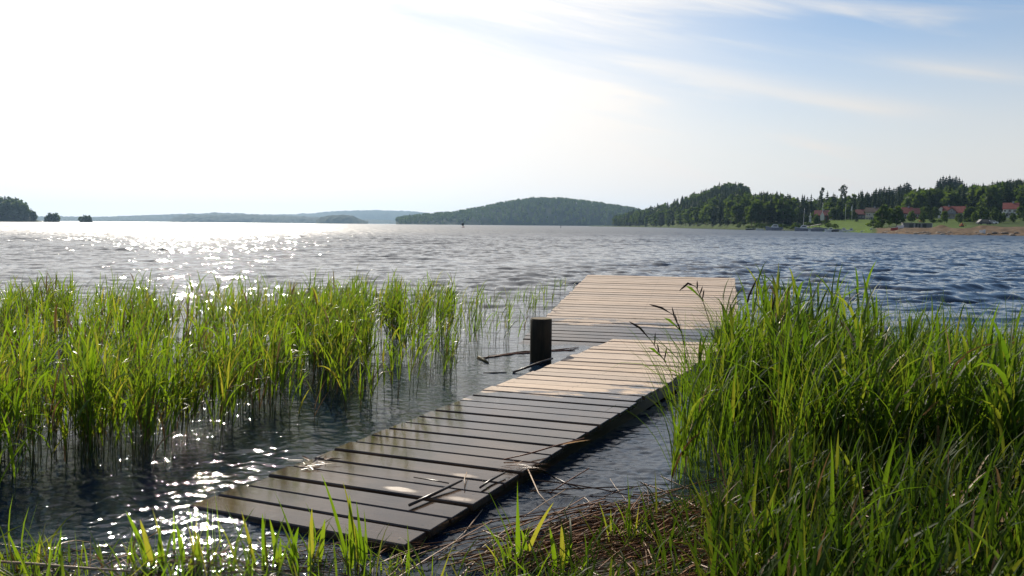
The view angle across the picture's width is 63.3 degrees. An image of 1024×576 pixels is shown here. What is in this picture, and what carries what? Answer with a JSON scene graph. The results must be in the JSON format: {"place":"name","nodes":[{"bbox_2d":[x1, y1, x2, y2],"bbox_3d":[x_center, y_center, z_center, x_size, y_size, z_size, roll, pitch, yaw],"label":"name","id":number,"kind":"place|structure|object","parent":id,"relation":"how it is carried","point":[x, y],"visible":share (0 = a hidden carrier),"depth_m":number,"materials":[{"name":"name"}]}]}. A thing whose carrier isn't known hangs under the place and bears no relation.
{"place":"outdoors","nodes":[
{"label":"outdoors","id":0,"kind":"place"},
{"bbox_2d":[0,214,41,221],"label":"island","id":1,"kind":"structure","parent":0,"point":[7,219],"depth_m":1004.16,"materials":[{"name":"green plant"}]},
{"bbox_2d":[0,196,37,220],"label":"forest","id":2,"kind":"object","parent":1,"relation":"on","point":[15,207],"visible":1,"depth_m":1000.27,"materials":[{"name":"green plant"}]},
{"bbox_2d":[37,212,395,223],"bbox_3d":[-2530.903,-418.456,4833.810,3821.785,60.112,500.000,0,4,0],"label":"hills","id":3,"kind":"structure","parent":0,"point":[152,218],"depth_m":4702.98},
{"bbox_2d":[170,214,318,222],"bbox_3d":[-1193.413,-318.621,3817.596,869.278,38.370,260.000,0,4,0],"label":"wooded shore","id":4,"kind":"structure","parent":0,"point":[236,218],"depth_m":3734.00,"materials":[{"name":"plant"}]},
{"bbox_2d":[316,214,367,223],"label":"island","id":5,"kind":"structure","parent":0,"point":[339,219],"depth_m":2918.95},
{"bbox_2d":[275,210,422,219],"bbox_3d":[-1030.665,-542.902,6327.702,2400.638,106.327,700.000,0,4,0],"label":"hills","id":6,"kind":"structure","parent":0,"point":[378,214],"depth_m":6194.16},
{"bbox_2d":[0,221,1023,575],"bbox_3d":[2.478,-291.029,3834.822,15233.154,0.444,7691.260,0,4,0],"label":"lake water","id":7,"kind":"structure","parent":0,"point":[248,451],"depth_m":17.13,"materials":[{"name":"blue liquid"}]},
{"bbox_2d":[80,509,200,574],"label":"reed shoot clump","id":8,"kind":"object","parent":7,"relation":"in","point":[146,546],"visible":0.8,"depth_m":3.93,"materials":[{"name":"plant"}]},
{"bbox_2d":[0,264,463,498],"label":"reed bed","id":9,"kind":"object","parent":7,"relation":"in","point":[332,326],"visible":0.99,"depth_m":7.31,"materials":[{"name":"plant"}]},
{"bbox_2d":[226,507,318,575],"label":"reed shoot clump","id":10,"kind":"object","parent":7,"relation":"in","point":[276,551],"visible":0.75,"depth_m":3.88,"materials":[{"name":"plant"}]},
{"bbox_2d":[235,493,351,575],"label":"reed shoot clump","id":11,"kind":"object","parent":7,"relation":"in","point":[310,548],"visible":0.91,"depth_m":3.91,"materials":[{"name":"plant"}]},
{"bbox_2d":[322,476,402,575],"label":"reed shoot clump","id":12,"kind":"object","parent":7,"relation":"in","point":[355,535],"visible":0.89,"depth_m":3.90,"materials":[{"name":"plant"}]},
{"bbox_2d":[362,526,432,575],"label":"reed shoot clump","id":13,"kind":"object","parent":7,"relation":"in","point":[408,564],"visible":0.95,"depth_m":3.87,"materials":[{"name":"plant"}]},
{"bbox_2d":[417,320,468,387],"bbox_3d":[-0.687,0.710,8.518,0.557,0.797,0.466,0,4,0],"label":"reed clump","id":14,"kind":"object","parent":7,"relation":"in","point":[447,351],"visible":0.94,"depth_m":8.50,"materials":[{"name":"plant"}]},
{"bbox_2d":[190,339,717,554],"bbox_3d":[0.401,1.172,7.446,1.539,0.424,6.785,0,5,28],"label":"dock","id":15,"kind":"object","parent":7,"relation":"on","point":[484,433],"visible":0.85,"depth_m":5.74,"materials":[{"name":"brown wood"}]},
{"bbox_2d":[284,456,340,469],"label":"dead leaf clump","id":16,"kind":"object","parent":15,"relation":"on","point":[324,462],"visible":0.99,"depth_m":5.56,"materials":[{"name":"beige plant"}]},
{"bbox_2d":[413,477,448,483],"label":"twig","id":17,"kind":"object","parent":15,"relation":"on","point":[431,480],"visible":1,"depth_m":5.08,"materials":[{"name":"brown wood"}]},
{"bbox_2d":[408,479,462,506],"bbox_3d":[-0.440,1.187,4.825,0.022,0.047,0.453,4,5,37],"label":"stick","id":18,"kind":"object","parent":15,"relation":"on","point":[431,494],"visible":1,"depth_m":4.80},
{"bbox_2d":[479,472,505,488],"bbox_3d":[-0.122,1.164,5.040,0.025,0.026,0.299,3,5,29],"label":"stick","id":19,"kind":"object","parent":15,"relation":"on","point":[490,480],"visible":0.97,"depth_m":5.03,"materials":[{"name":"brown wood"}]},
{"bbox_2d":[494,459,545,472],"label":"straw tuft","id":20,"kind":"object","parent":15,"relation":"on","point":[517,466],"visible":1,"depth_m":5.27,"materials":[{"name":"beige plant"}]},
{"bbox_2d":[503,438,584,459],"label":"reed stalk","id":21,"kind":"object","parent":15,"relation":"on","point":[542,449],"visible":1,"depth_m":5.59,"materials":[{"name":"brown plant"}]},
{"bbox_2d":[421,281,487,333],"bbox_3d":[-0.927,0.320,12.810,1.161,0.918,1.439,0,4,0],"label":"reed clump","id":22,"kind":"object","parent":7,"relation":"in","point":[465,302],"visible":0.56,"depth_m":12.76,"materials":[{"name":"plant"}]},
{"bbox_2d":[426,509,482,566],"bbox_3d":[-0.275,1.298,4.355,0.031,0.008,0.837,2,5,17],"label":"reed stalk","id":23,"kind":"object","parent":7,"relation":"on","point":[458,537],"visible":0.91,"depth_m":4.35,"materials":[{"name":"brown plant"}]},
{"bbox_2d":[455,294,503,358],"bbox_3d":[-0.426,0.518,10.284,0.711,0.916,0.547,4,6,39],"label":"reed clump","id":24,"kind":"object","parent":7,"relation":"in","point":[476,322],"visible":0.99,"depth_m":10.27,"materials":[{"name":"plant"}]},
{"bbox_2d":[464,285,528,317],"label":"reed clump","id":25,"kind":"object","parent":7,"relation":"in","point":[494,301],"visible":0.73,"depth_m":14.42,"materials":[{"name":"plant"}]},
{"bbox_2d":[460,295,536,348],"bbox_3d":[-0.167,0.467,11.310,0.983,0.865,0.825,2,5,25],"label":"reed clump","id":26,"kind":"object","parent":7,"relation":"in","point":[509,324],"visible":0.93,"depth_m":11.36,"materials":[{"name":"plant"}]},
{"bbox_2d":[477,476,553,575],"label":"reed shoot clump","id":27,"kind":"object","parent":7,"relation":"in","point":[517,540],"visible":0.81,"depth_m":3.96,"materials":[{"name":"plant"}]},
{"bbox_2d":[512,284,544,306],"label":"reed clump","id":28,"kind":"object","parent":7,"relation":"in","point":[527,293],"visible":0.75,"depth_m":16.56,"materials":[{"name":"plant"}]},
{"bbox_2d":[483,349,574,357],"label":"reed stalk","id":29,"kind":"object","parent":7,"relation":"on","point":[522,353],"visible":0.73,"depth_m":10.53,"materials":[{"name":"brown plant"}]},
{"bbox_2d":[513,358,552,372],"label":"reed stalk","id":30,"kind":"object","parent":7,"relation":"on","point":[531,365],"visible":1,"depth_m":9.33,"materials":[{"name":"plant"}]},
{"bbox_2d":[522,285,554,320],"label":"reed clump","id":31,"kind":"object","parent":7,"relation":"in","point":[535,305],"visible":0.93,"depth_m":14.23,"materials":[{"name":"plant"}]},
{"bbox_2d":[530,317,551,362],"bbox_3d":[0.343,1.022,10.005,0.262,1.324,0.260,0,4,0],"label":"mooring post","id":32,"kind":"object","parent":7,"relation":"in","point":[540,338],"visible":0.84,"depth_m":9.87,"materials":[{"name":"brown wood"}]},
{"bbox_2d":[527,469,557,514],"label":"reed stalk","id":33,"kind":"object","parent":7,"relation":"in","point":[538,491],"visible":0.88,"depth_m":4.95,"materials":[{"name":"beige plant"}]},
{"bbox_2d":[541,275,576,295],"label":"reed clump","id":34,"kind":"object","parent":7,"relation":"in","point":[560,285],"visible":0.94,"depth_m":19.20,"materials":[{"name":"plant"}]},
{"bbox_2d":[549,468,589,493],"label":"reed stalk","id":35,"kind":"object","parent":7,"relation":"in","point":[569,480],"visible":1,"depth_m":5.11,"materials":[{"name":"brown plant"}]},
{"bbox_2d":[518,275,737,346],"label":"platform","id":36,"kind":"structure","parent":7,"relation":"on","point":[594,310],"depth_m":13.89,"materials":[{"name":"brown wood"}]},
{"bbox_2d":[629,321,681,404],"bbox_3d":[1.225,0.722,6.934,0.541,0.903,0.035,0,4,-10],"label":"sedge stalk","id":37,"kind":"object","parent":7,"relation":"in","point":[652,349],"visible":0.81,"depth_m":6.91,"materials":[{"name":"green plant"}]},
{"bbox_2d":[649,304,688,371],"bbox_3d":[1.352,0.651,6.931,0.468,1.045,0.041,-1,4,-14],"label":"sedge stalk","id":38,"kind":"object","parent":7,"relation":"in","point":[673,314],"visible":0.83,"depth_m":6.88,"materials":[{"name":"green plant"}]},
{"bbox_2d":[679,281,714,352],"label":"sedge stalk","id":39,"kind":"object","parent":7,"relation":"in","point":[690,288],"visible":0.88,"depth_m":6.86,"materials":[{"name":"green plant"}]},
{"bbox_2d":[730,277,757,337],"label":"sedge stalk","id":40,"kind":"object","parent":7,"relation":"in","point":[749,294],"visible":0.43,"depth_m":6.86,"materials":[{"name":"green plant"}]},
{"bbox_2d":[766,224,782,230],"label":"moored boat","id":41,"kind":"object","parent":7,"relation":"on","point":[773,226],"visible":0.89,"depth_m":364.09,"materials":[{"name":"white paint"}]},
{"bbox_2d":[794,209,811,230],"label":"moored boat","id":42,"kind":"object","parent":7,"relation":"on","point":[803,227],"visible":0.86,"depth_m":336.40,"materials":[{"name":"white paint"}]},
{"bbox_2d":[604,262,1023,498],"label":"reed stand","id":43,"kind":"object","parent":7,"relation":"in","point":[800,368],"visible":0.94,"depth_m":5.31,"materials":[{"name":"plant"}]},
{"bbox_2d":[811,227,827,231],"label":"moored boat","id":44,"kind":"object","parent":7,"relation":"on","point":[817,229],"visible":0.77,"depth_m":318.58,"materials":[{"name":"white paint"}]},
{"bbox_2d":[0,426,1023,575],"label":"shore ground","id":45,"kind":"structure","parent":0,"point":[681,566],"depth_m":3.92,"materials":[{"name":"brown plant"}]},
{"bbox_2d":[0,525,109,575],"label":"reed shoot clump","id":46,"kind":"object","parent":45,"relation":"on","point":[36,555],"visible":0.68,"depth_m":3.82,"materials":[{"name":"plant"}]},
{"bbox_2d":[0,497,592,575],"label":"shore grass","id":47,"kind":"structure","parent":45,"relation":"on","point":[62,571],"depth_m":3.81,"materials":[{"name":"plant"}]},
{"bbox_2d":[1,561,138,572],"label":"reed stalk","id":48,"kind":"object","parent":47,"relation":"on","point":[65,566],"visible":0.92,"depth_m":3.60,"materials":[{"name":"plant"}]},
{"bbox_2d":[542,525,591,574],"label":"reed shoot clump","id":49,"kind":"object","parent":45,"relation":"on","point":[553,551],"visible":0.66,"depth_m":3.89,"materials":[{"name":"plant"}]},
{"bbox_2d":[599,475,699,550],"bbox_3d":[0.705,1.133,4.231,0.538,0.416,0.362,0,4,0],"label":"reed shoot clump","id":50,"kind":"object","parent":45,"relation":"on","point":[627,525],"visible":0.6,"depth_m":4.21,"materials":[{"name":"plant"}]},
{"bbox_2d":[497,403,1023,575],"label":"bank grass","id":51,"kind":"structure","parent":45,"relation":"on","point":[790,493],"depth_m":3.42,"materials":[{"name":"plant"}]},
{"bbox_2d":[0,0,1023,216],"label":"sky","id":52,"kind":"structure","parent":0,"point":[109,108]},
{"bbox_2d":[396,201,628,225],"bbox_3d":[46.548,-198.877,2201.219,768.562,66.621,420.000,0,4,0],"label":"wooded hill","id":53,"kind":"structure","parent":0,"point":[592,221],"depth_m":2022.61,"materials":[{"name":"green plant"}]},
{"bbox_2d":[395,196,640,225],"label":"forest","id":54,"kind":"object","parent":53,"relation":"on","point":[565,204],"visible":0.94,"depth_m":2083.43,"materials":[{"name":"green plant"}]},
{"bbox_2d":[601,210,1023,235],"bbox_3d":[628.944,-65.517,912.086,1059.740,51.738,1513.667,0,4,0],"label":"shore ground","id":55,"kind":"structure","parent":0,"point":[971,228],"depth_m":317.56,"materials":[{"name":"green plant"}]},
{"bbox_2d":[654,212,661,224],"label":"birch tree","id":56,"kind":"object","parent":55,"relation":"on","point":[658,215],"visible":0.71,"depth_m":843.59,"materials":[{"name":"green plant"}]},
{"bbox_2d":[681,208,691,224],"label":"birch tree","id":57,"kind":"object","parent":55,"relation":"on","point":[686,213],"visible":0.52,"depth_m":644.67,"materials":[{"name":"green plant"}]},
{"bbox_2d":[691,206,701,224],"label":"birch tree","id":58,"kind":"object","parent":55,"relation":"on","point":[695,214],"visible":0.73,"depth_m":602.82,"materials":[{"name":"green plant"}]},
{"bbox_2d":[699,206,707,222],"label":"birch tree","id":59,"kind":"object","parent":55,"relation":"on","point":[702,218],"visible":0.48,"depth_m":578.36,"materials":[{"name":"green plant"}]},
{"bbox_2d":[701,202,709,223],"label":"birch tree","id":60,"kind":"object","parent":55,"relation":"on","point":[704,210],"visible":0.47,"depth_m":572.57,"materials":[{"name":"green plant"}]},
{"bbox_2d":[612,185,799,225],"bbox_3d":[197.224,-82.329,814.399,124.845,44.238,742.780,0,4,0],"label":"forest","id":61,"kind":"object","parent":55,"relation":"on","point":[715,197],"visible":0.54,"depth_m":758.88,"materials":[{"name":"green plant"}]},
{"bbox_2d":[706,202,719,225],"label":"birch tree","id":62,"kind":"object","parent":55,"relation":"on","point":[709,211],"visible":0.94,"depth_m":549.88,"materials":[{"name":"green plant"}]},
{"bbox_2d":[716,203,723,224],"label":"spruce tree","id":63,"kind":"object","parent":55,"relation":"on","point":[719,216],"visible":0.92,"depth_m":523.20,"materials":[{"name":"green plant"}]},
{"bbox_2d":[724,199,736,223],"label":"birch tree","id":64,"kind":"object","parent":55,"relation":"on","point":[730,203],"visible":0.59,"depth_m":496.66,"materials":[{"name":"green plant"}]},
{"bbox_2d":[730,202,742,224],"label":"birch tree","id":65,"kind":"object","parent":55,"relation":"on","point":[735,215],"visible":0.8,"depth_m":466.88,"materials":[{"name":"green plant"}]},
{"bbox_2d":[736,196,751,218],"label":"birch tree","id":66,"kind":"object","parent":55,"relation":"on","point":[744,201],"visible":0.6,"depth_m":464.15,"materials":[{"name":"green plant"}]},
{"bbox_2d":[746,207,755,226],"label":"birch tree","id":67,"kind":"object","parent":55,"relation":"on","point":[750,219],"visible":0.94,"depth_m":434.88,"materials":[{"name":"green plant"}]},
{"bbox_2d":[748,199,760,225],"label":"birch tree","id":68,"kind":"object","parent":55,"relation":"on","point":[754,204],"visible":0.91,"depth_m":432.35,"materials":[{"name":"green plant"}]},
{"bbox_2d":[753,201,765,222],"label":"birch tree","id":69,"kind":"object","parent":55,"relation":"on","point":[762,210],"visible":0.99,"depth_m":430.63,"materials":[{"name":"green plant"}]},
{"bbox_2d":[762,201,773,222],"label":"birch tree","id":70,"kind":"object","parent":55,"relation":"on","point":[768,213],"visible":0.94,"depth_m":430.98,"materials":[{"name":"green plant"}]},
{"bbox_2d":[766,196,774,222],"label":"spruce tree","id":71,"kind":"object","parent":55,"relation":"on","point":[771,219],"visible":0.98,"depth_m":430.76,"materials":[{"name":"green plant"}]},
{"bbox_2d":[766,196,778,222],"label":"birch tree","id":72,"kind":"object","parent":55,"relation":"on","point":[775,200],"visible":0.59,"depth_m":431.14,"materials":[{"name":"green plant"}]},
{"bbox_2d":[774,200,784,223],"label":"spruce tree","id":73,"kind":"object","parent":55,"relation":"on","point":[779,218],"visible":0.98,"depth_m":424.65,"materials":[{"name":"green plant"}]},
{"bbox_2d":[771,199,794,223],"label":"birch tree","id":74,"kind":"object","parent":55,"relation":"on","point":[784,208],"visible":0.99,"depth_m":425.27,"materials":[{"name":"green plant"}]},
{"bbox_2d":[812,214,819,223],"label":"birch tree","id":75,"kind":"object","parent":55,"relation":"on","point":[816,218],"visible":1,"depth_m":397.86,"materials":[{"name":"green plant"}]},
{"bbox_2d":[814,209,828,220],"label":"red roof house","id":76,"kind":"structure","parent":55,"relation":"on","point":[820,212],"depth_m":429.54,"materials":[{"name":"tile"}]},
{"bbox_2d":[824,200,834,219],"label":"birch tree","id":77,"kind":"object","parent":55,"relation":"on","point":[829,205],"visible":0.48,"depth_m":437.31,"materials":[{"name":"green plant"}]},
{"bbox_2d":[828,206,837,219],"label":"birch tree","id":78,"kind":"object","parent":55,"relation":"on","point":[830,212],"visible":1,"depth_m":422.41,"materials":[{"name":"green plant"}]},
{"bbox_2d":[831,205,840,219],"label":"birch tree","id":79,"kind":"object","parent":55,"relation":"on","point":[838,211],"visible":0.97,"depth_m":422.00,"materials":[{"name":"green plant"}]},
{"bbox_2d":[833,199,845,219],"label":"birch tree","id":80,"kind":"object","parent":55,"relation":"on","point":[839,203],"visible":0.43,"depth_m":436.72,"materials":[{"name":"green plant"}]},
{"bbox_2d":[838,185,843,200],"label":"pine tree","id":81,"kind":"object","parent":55,"relation":"on","point":[842,191],"visible":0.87,"depth_m":526.32,"materials":[{"name":"green plant"}]},
{"bbox_2d":[843,205,850,219],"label":"birch tree","id":82,"kind":"object","parent":55,"relation":"on","point":[847,209],"visible":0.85,"depth_m":427.19,"materials":[{"name":"green plant"}]},
{"bbox_2d":[844,199,854,219],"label":"birch tree","id":83,"kind":"object","parent":55,"relation":"on","point":[848,202],"visible":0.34,"depth_m":436.94,"materials":[{"name":"green plant"}]},
{"bbox_2d":[854,209,865,218],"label":"red roof house","id":84,"kind":"structure","parent":55,"relation":"on","point":[861,214],"depth_m":438.55,"materials":[{"name":"tile"}]},
{"bbox_2d":[865,206,878,219],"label":"pale house","id":85,"kind":"structure","parent":55,"relation":"on","point":[869,212],"depth_m":414.05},
{"bbox_2d":[865,220,878,227],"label":"bush","id":86,"kind":"object","parent":55,"relation":"on","point":[872,222],"visible":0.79,"depth_m":290.84,"materials":[{"name":"green plant"}]},
{"bbox_2d":[873,205,890,224],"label":"birch tree","id":87,"kind":"object","parent":55,"relation":"on","point":[881,212],"visible":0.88,"depth_m":297.77,"materials":[{"name":"green plant"}]},
{"bbox_2d":[884,206,893,225],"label":"birch tree","id":88,"kind":"object","parent":55,"relation":"on","point":[890,211],"visible":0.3,"depth_m":308.30,"materials":[{"name":"green plant"}]},
{"bbox_2d":[889,205,904,226],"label":"birch tree","id":89,"kind":"object","parent":55,"relation":"on","point":[897,217],"visible":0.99,"depth_m":293.13,"materials":[{"name":"green plant"}]},
{"bbox_2d":[788,179,1023,220],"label":"forest","id":90,"kind":"object","parent":55,"relation":"on","point":[994,195],"visible":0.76,"depth_m":432.95,"materials":[{"name":"green plant"}]},
{"bbox_2d":[901,206,912,218],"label":"red roof house","id":91,"kind":"structure","parent":55,"relation":"on","point":[905,210],"depth_m":409.77,"materials":[{"name":"orange tile"}]},
{"bbox_2d":[902,223,914,227],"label":"shed","id":92,"kind":"structure","parent":55,"relation":"on","point":[909,225],"depth_m":257.15,"materials":[{"name":"grey"}]},
{"bbox_2d":[906,210,916,221],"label":"birch tree","id":93,"kind":"object","parent":55,"relation":"on","point":[911,216],"visible":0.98,"depth_m":348.29,"materials":[{"name":"green plant"}]},
{"bbox_2d":[911,208,920,218],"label":"red brown house","id":94,"kind":"structure","parent":55,"relation":"on","point":[917,211],"depth_m":404.52,"materials":[{"name":"tile"}]},
{"bbox_2d":[918,212,926,222],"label":"birch tree","id":95,"kind":"object","parent":55,"relation":"on","point":[921,215],"visible":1,"depth_m":348.10,"materials":[{"name":"green plant"}]},
{"bbox_2d":[920,206,930,219],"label":"birch tree","id":96,"kind":"object","parent":55,"relation":"on","point":[926,210],"visible":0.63,"depth_m":377.52,"materials":[{"name":"green plant"}]},
{"bbox_2d":[921,223,932,227],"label":"shed","id":97,"kind":"structure","parent":55,"relation":"on","point":[926,225],"depth_m":261.14,"materials":[{"name":"grey wood"}]},
{"bbox_2d":[933,206,939,217],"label":"birch tree","id":98,"kind":"object","parent":55,"relation":"on","point":[936,211],"visible":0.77,"depth_m":387.67,"materials":[{"name":"green plant"}]},
{"bbox_2d":[940,211,948,222],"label":"birch tree","id":99,"kind":"object","parent":55,"relation":"on","point":[945,215],"visible":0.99,"depth_m":328.38,"materials":[{"name":"green plant"}]},
{"bbox_2d":[942,205,965,218],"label":"grey house","id":100,"kind":"structure","parent":55,"relation":"on","point":[952,211],"depth_m":393.05,"materials":[{"name":"orange tile"}]},
{"bbox_2d":[954,213,962,223],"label":"birch tree","id":101,"kind":"object","parent":55,"relation":"on","point":[957,217],"visible":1,"depth_m":328.30,"materials":[{"name":"green plant"}]},
{"bbox_2d":[962,207,971,217],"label":"birch tree","id":102,"kind":"object","parent":55,"relation":"on","point":[967,212],"visible":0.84,"depth_m":377.73,"materials":[{"name":"green plant"}]},
{"bbox_2d":[971,212,977,221],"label":"birch tree","id":103,"kind":"object","parent":55,"relation":"on","point":[974,215],"visible":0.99,"depth_m":328.43,"materials":[{"name":"green plant"}]},
{"bbox_2d":[976,205,987,218],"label":"birch tree","id":104,"kind":"object","parent":55,"relation":"on","point":[981,213],"visible":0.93,"depth_m":337.70,"materials":[{"name":"green plant"}]},
{"bbox_2d":[976,219,992,224],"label":"parked car","id":105,"kind":"object","parent":55,"relation":"on","point":[983,221],"visible":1,"depth_m":298.14,"materials":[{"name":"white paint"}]},
{"bbox_2d":[989,208,998,220],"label":"birch tree","id":106,"kind":"object","parent":55,"relation":"on","point":[995,212],"visible":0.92,"depth_m":337.97,"materials":[{"name":"green plant"}]},
{"bbox_2d":[1002,201,1018,217],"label":"white house","id":107,"kind":"structure","parent":55,"relation":"on","point":[1008,209],"depth_m":374.09,"materials":[{"name":"orange tile"}]},
{"bbox_2d":[1009,213,1016,221],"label":"birch tree","id":108,"kind":"object","parent":55,"relation":"on","point":[1012,216],"visible":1,"depth_m":318.33,"materials":[{"name":"green plant"}]},
{"bbox_2d":[1015,206,1023,219],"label":"birch tree","id":109,"kind":"object","parent":55,"relation":"on","point":[1020,209],"visible":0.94,"depth_m":338.05,"materials":[{"name":"green plant"}]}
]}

